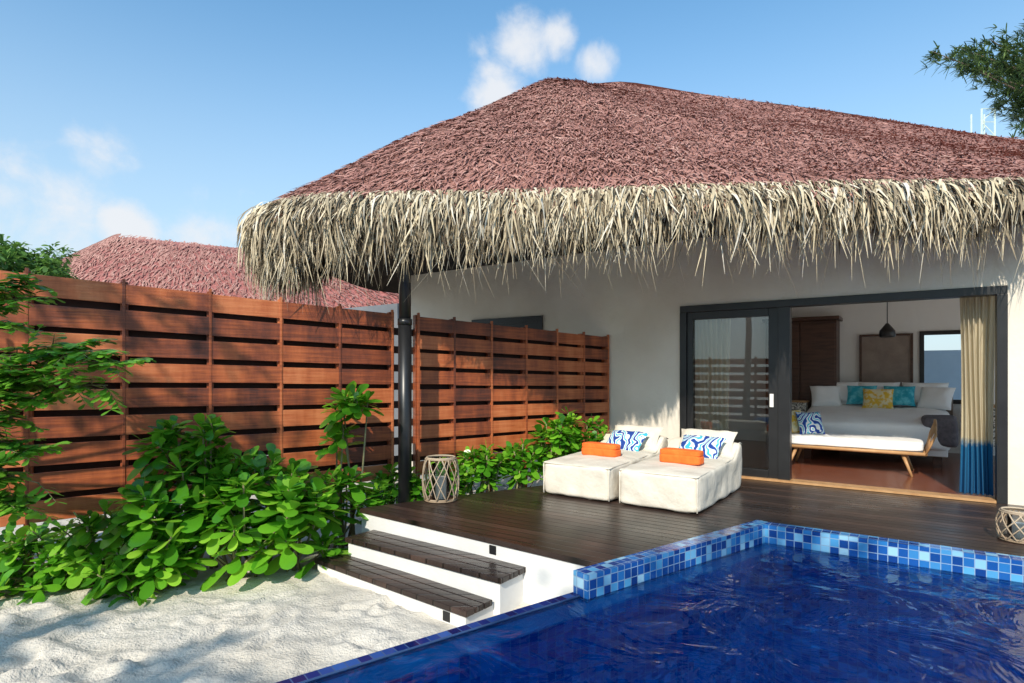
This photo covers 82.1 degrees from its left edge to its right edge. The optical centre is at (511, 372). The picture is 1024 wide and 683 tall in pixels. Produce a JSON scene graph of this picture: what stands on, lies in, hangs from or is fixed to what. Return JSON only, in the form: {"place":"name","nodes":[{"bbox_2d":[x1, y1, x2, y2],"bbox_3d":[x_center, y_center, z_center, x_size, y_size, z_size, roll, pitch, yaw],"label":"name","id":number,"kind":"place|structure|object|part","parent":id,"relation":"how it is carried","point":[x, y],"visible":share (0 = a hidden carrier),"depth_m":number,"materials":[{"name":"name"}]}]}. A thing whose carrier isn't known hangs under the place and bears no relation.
{"place":"outdoors","nodes":[
{"label":"outdoors","id":0,"kind":"place"},
{"bbox_2d":[0,466,514,538],"bbox_3d":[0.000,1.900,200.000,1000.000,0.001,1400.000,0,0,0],"label":"sand ground","id":1,"kind":"structure","parent":0,"point":[358,527],"depth_m":7.53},
{"bbox_2d":[0,234,80,278],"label":"broadleaf tree","id":2,"kind":"object","parent":1,"relation":"on","point":[20,257],"visible":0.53,"depth_m":14.79,"materials":[{"name":"green plant"}]},
{"bbox_2d":[0,499,189,605],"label":"naupaka shrub","id":3,"kind":"object","parent":1,"relation":"on","point":[80,558],"visible":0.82,"depth_m":4.97,"materials":[{"name":"green plant"}]},
{"bbox_2d":[99,413,242,589],"bbox_3d":[-3.051,1.149,5.327,1.112,1.523,1.328,0,0,0],"label":"naupaka shrub","id":4,"kind":"object","parent":1,"relation":"on","point":[153,496],"visible":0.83,"depth_m":5.17,"materials":[{"name":"green plant"}]},
{"bbox_2d":[61,233,398,307],"bbox_3d":[-11.133,-1.840,23.787,20.256,7.480,10.826,0,0,0],"label":"neighbour villa","id":5,"kind":"object","parent":1,"relation":"on","point":[169,264],"visible":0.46,"depth_m":21.16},
{"bbox_2d":[0,268,608,559],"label":"wooden slat fence","id":6,"kind":"object","parent":1,"relation":"on","point":[261,374],"visible":0.7,"depth_m":6.55,"materials":[{"name":"brown wood"}]},
{"bbox_2d":[314,530,525,626],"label":"entry steps","id":7,"kind":"structure","parent":1,"relation":"on","point":[456,588],"depth_m":4.85,"materials":[{"name":"white paint"}]},
{"bbox_2d":[356,440,512,524],"bbox_3d":[-1.034,1.378,7.084,2.091,1.065,0.925,0,0,-39],"label":"naupaka shrub","id":8,"kind":"object","parent":1,"relation":"on","point":[481,472],"visible":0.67,"depth_m":7.20,"materials":[{"name":"green plant"}]},
{"bbox_2d":[493,406,611,489],"bbox_3d":[0.599,1.185,7.797,1.801,1.444,0.762,0,0,-30],"label":"naupaka shrub","id":9,"kind":"object","parent":1,"relation":"on","point":[565,440],"visible":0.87,"depth_m":7.61,"materials":[{"name":"green plant"}]},
{"bbox_2d":[235,76,1023,505],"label":"thatched villa","id":10,"kind":"object","parent":1,"relation":"on","point":[643,226],"visible":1,"depth_m":7.11,"materials":[{"name":"paint"}]},
{"bbox_2d":[472,315,542,329],"bbox_3d":[-0.100,-0.210,9.962,1.460,1.420,0.050,0,0,35],"label":"garden window","id":11,"kind":"structure","parent":10,"relation":"in","point":[533,322],"depth_m":9.80,"materials":[{"name":"grey glass"}]},
{"bbox_2d":[695,318,730,430],"bbox_3d":[2.797,0.235,8.222,0.523,2.270,0.097,0,0,36],"label":"window curtain","id":12,"kind":"object","parent":10,"relation":"hanging from","point":[712,355],"depth_m":8.22,"materials":[{"name":"beige fabric"}]},
{"bbox_2d":[792,400,809,448],"bbox_3d":[5.165,0.954,10.842,0.540,0.868,0.340,0,0,35],"label":"bedside table","id":13,"kind":"object","parent":10,"relation":"on","point":[802,405],"visible":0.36,"depth_m":10.65,"materials":[{"name":"beige wood"}]},
{"bbox_2d":[762,315,842,444],"bbox_3d":[5.501,0.184,11.150,1.300,2.408,0.590,0,0,35],"label":"wooden wardrobe","id":14,"kind":"object","parent":10,"relation":"on","point":[815,350],"visible":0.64,"depth_m":10.82,"materials":[{"name":"brown wood"}]},
{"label":"doors","id":15,"kind":"part","parent":14,"relation":"part of","materials":[{"name":"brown wood"}]},
{"bbox_2d":[792,410,936,476],"bbox_3d":[4.913,0.984,8.471,1.962,0.820,0.729,0,0,35],"label":"daybed","id":16,"kind":"object","parent":10,"relation":"on","point":[808,432],"visible":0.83,"depth_m":8.29,"materials":[{"name":"white fabric"}]},
{"bbox_2d":[804,382,958,467],"bbox_3d":[6.015,0.779,9.725,2.172,1.218,2.164,0,0,35],"label":"double bed","id":17,"kind":"object","parent":10,"relation":"on","point":[908,410],"visible":0.87,"depth_m":9.50,"materials":[{"name":"white fabric"}]},
{"bbox_2d":[862,335,909,385],"bbox_3d":[6.753,-0.125,10.621,0.740,1.050,0.030,0,0,35],"label":"panel","id":18,"kind":"object","parent":10,"relation":"attached to","point":[885,360],"visible":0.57,"depth_m":10.60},
{"bbox_2d":[859,333,912,382],"bbox_3d":[6.747,-0.125,10.612,0.820,1.130,0.050,0,0,35],"label":"picture frame","id":19,"kind":"object","parent":10,"relation":"attached to","point":[873,335],"visible":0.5,"depth_m":10.49,"materials":[{"name":"brown wood"}]},
{"bbox_2d":[879,302,895,337],"bbox_3d":[6.140,-1.085,9.616,0.238,1.030,0.238,0,0,0],"label":"pendant lamp","id":20,"kind":"object","parent":10,"relation":"hanging from","point":[887,330],"visible":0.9,"depth_m":9.56,"materials":[{"name":"black metal"}]},
{"bbox_2d":[919,330,960,403],"bbox_3d":[7.533,-0.090,10.121,0.850,1.260,0.082,0,0,35],"label":"rear window frame","id":21,"kind":"structure","parent":10,"relation":"in","point":[944,332],"depth_m":10.30,"materials":[{"name":"black metal"}]},
{"bbox_2d":[959,296,994,495],"bbox_3d":[5.243,0.235,6.616,0.333,2.270,0.097,0,0,35],"label":"window curtain","id":22,"kind":"object","parent":10,"relation":"hanging from","point":[977,319],"depth_m":6.62,"materials":[{"name":"beige fabric"}]},
{"bbox_2d":[276,520,1023,682],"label":"swimming pool","id":23,"kind":"structure","parent":1,"relation":"in","point":[757,601],"depth_m":4.51,"materials":[{"name":"liquid"}]},
{"bbox_2d":[360,478,1023,604],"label":"wooden deck","id":24,"kind":"structure","parent":1,"relation":"on","point":[550,542],"depth_m":5.55,"materials":[{"name":"dark wood"},{"name":"white plaster"}]},
{"bbox_2d":[422,454,459,502],"bbox_3d":[-0.779,1.159,6.429,0.410,0.476,0.410,0,0,0],"label":"rattan lantern","id":25,"kind":"object","parent":24,"relation":"on","point":[440,490],"visible":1,"depth_m":6.37,"materials":[{"name":"beige wicker"}]},
{"bbox_2d":[543,425,667,501],"bbox_3d":[1.211,1.049,7.242,0.882,0.694,1.847,0,0,35],"label":"outdoor daybed","id":26,"kind":"object","parent":24,"relation":"on","point":[590,471],"visible":0.8,"depth_m":6.69,"materials":[{"name":"beige fabric"}]},
{"bbox_2d":[619,429,741,513],"bbox_3d":[1.968,1.049,6.682,0.878,0.695,1.799,0,0,35],"label":"outdoor daybed","id":27,"kind":"object","parent":24,"relation":"on","point":[688,471],"visible":1,"depth_m":6.18,"materials":[{"name":"beige fabric"}]},
{"bbox_2d":[995,506,1023,543],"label":"rattan lantern","id":28,"kind":"object","parent":24,"relation":"on","point":[1015,532],"visible":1,"depth_m":4.87,"materials":[{"name":"beige wicker"}]},
{"bbox_2d":[924,350,960,399],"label":"garden wall","id":29,"kind":"structure","parent":1,"relation":"on","point":[942,366],"depth_m":13.38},
{"bbox_2d":[915,19,1023,137],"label":"casuarina tree","id":30,"kind":"object","parent":1,"relation":"on","point":[1009,75],"visible":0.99,"depth_m":19.45,"materials":[{"name":"green plant"}]},
{"bbox_2d":[0,539,530,682],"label":"sand path","id":31,"kind":"structure","parent":0,"point":[280,624],"depth_m":4.24,"materials":[{"name":"white sand"}]},
{"bbox_2d":[0,267,155,541],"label":"feathery leaf tree","id":32,"kind":"object","parent":31,"relation":"on","point":[16,378],"visible":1,"depth_m":4.31,"materials":[{"name":"green plant"}]},
{"bbox_2d":[108,589,158,607],"bbox_3d":[-3.108,1.854,4.839,0.341,0.096,0.402,0,0,-18],"label":"spider lily","id":33,"kind":"object","parent":31,"relation":"on","point":[140,602],"visible":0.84,"depth_m":4.79,"materials":[{"name":"green plant"}]},
{"bbox_2d":[171,442,350,591],"bbox_3d":[-2.363,1.299,5.584,1.723,1.225,1.305,0,0,0],"label":"naupaka shrub","id":34,"kind":"object","parent":31,"relation":"on","point":[279,522],"visible":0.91,"depth_m":5.35,"materials":[{"name":"green plant"}]},
{"bbox_2d":[302,381,383,548],"bbox_3d":[-1.869,0.999,6.318,1.059,1.819,0.918,0,0,0],"label":"naupaka shrub","id":35,"kind":"object","parent":31,"relation":"on","point":[352,404],"visible":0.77,"depth_m":6.25,"materials":[{"name":"green plant"}]},
{"bbox_2d":[0,0,1023,350],"label":"sky","id":36,"kind":"structure","parent":0,"point":[164,120],"materials":[{"name":"blue"}]},
{"bbox_2d":[970,108,995,135],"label":"lattice mast","id":37,"kind":"object","parent":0,"point":[983,121],"visible":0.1,"depth_m":44.47,"materials":[{"name":"metal"}]},
{"bbox_2d":[993,404,994,446],"bbox_3d":[7.566,0.954,9.355,0.540,0.868,0.640,0,0,35],"label":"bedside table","id":38,"kind":"object","parent":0,"point":[994,425],"depth_m":9.07,"materials":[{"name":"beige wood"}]}
]}

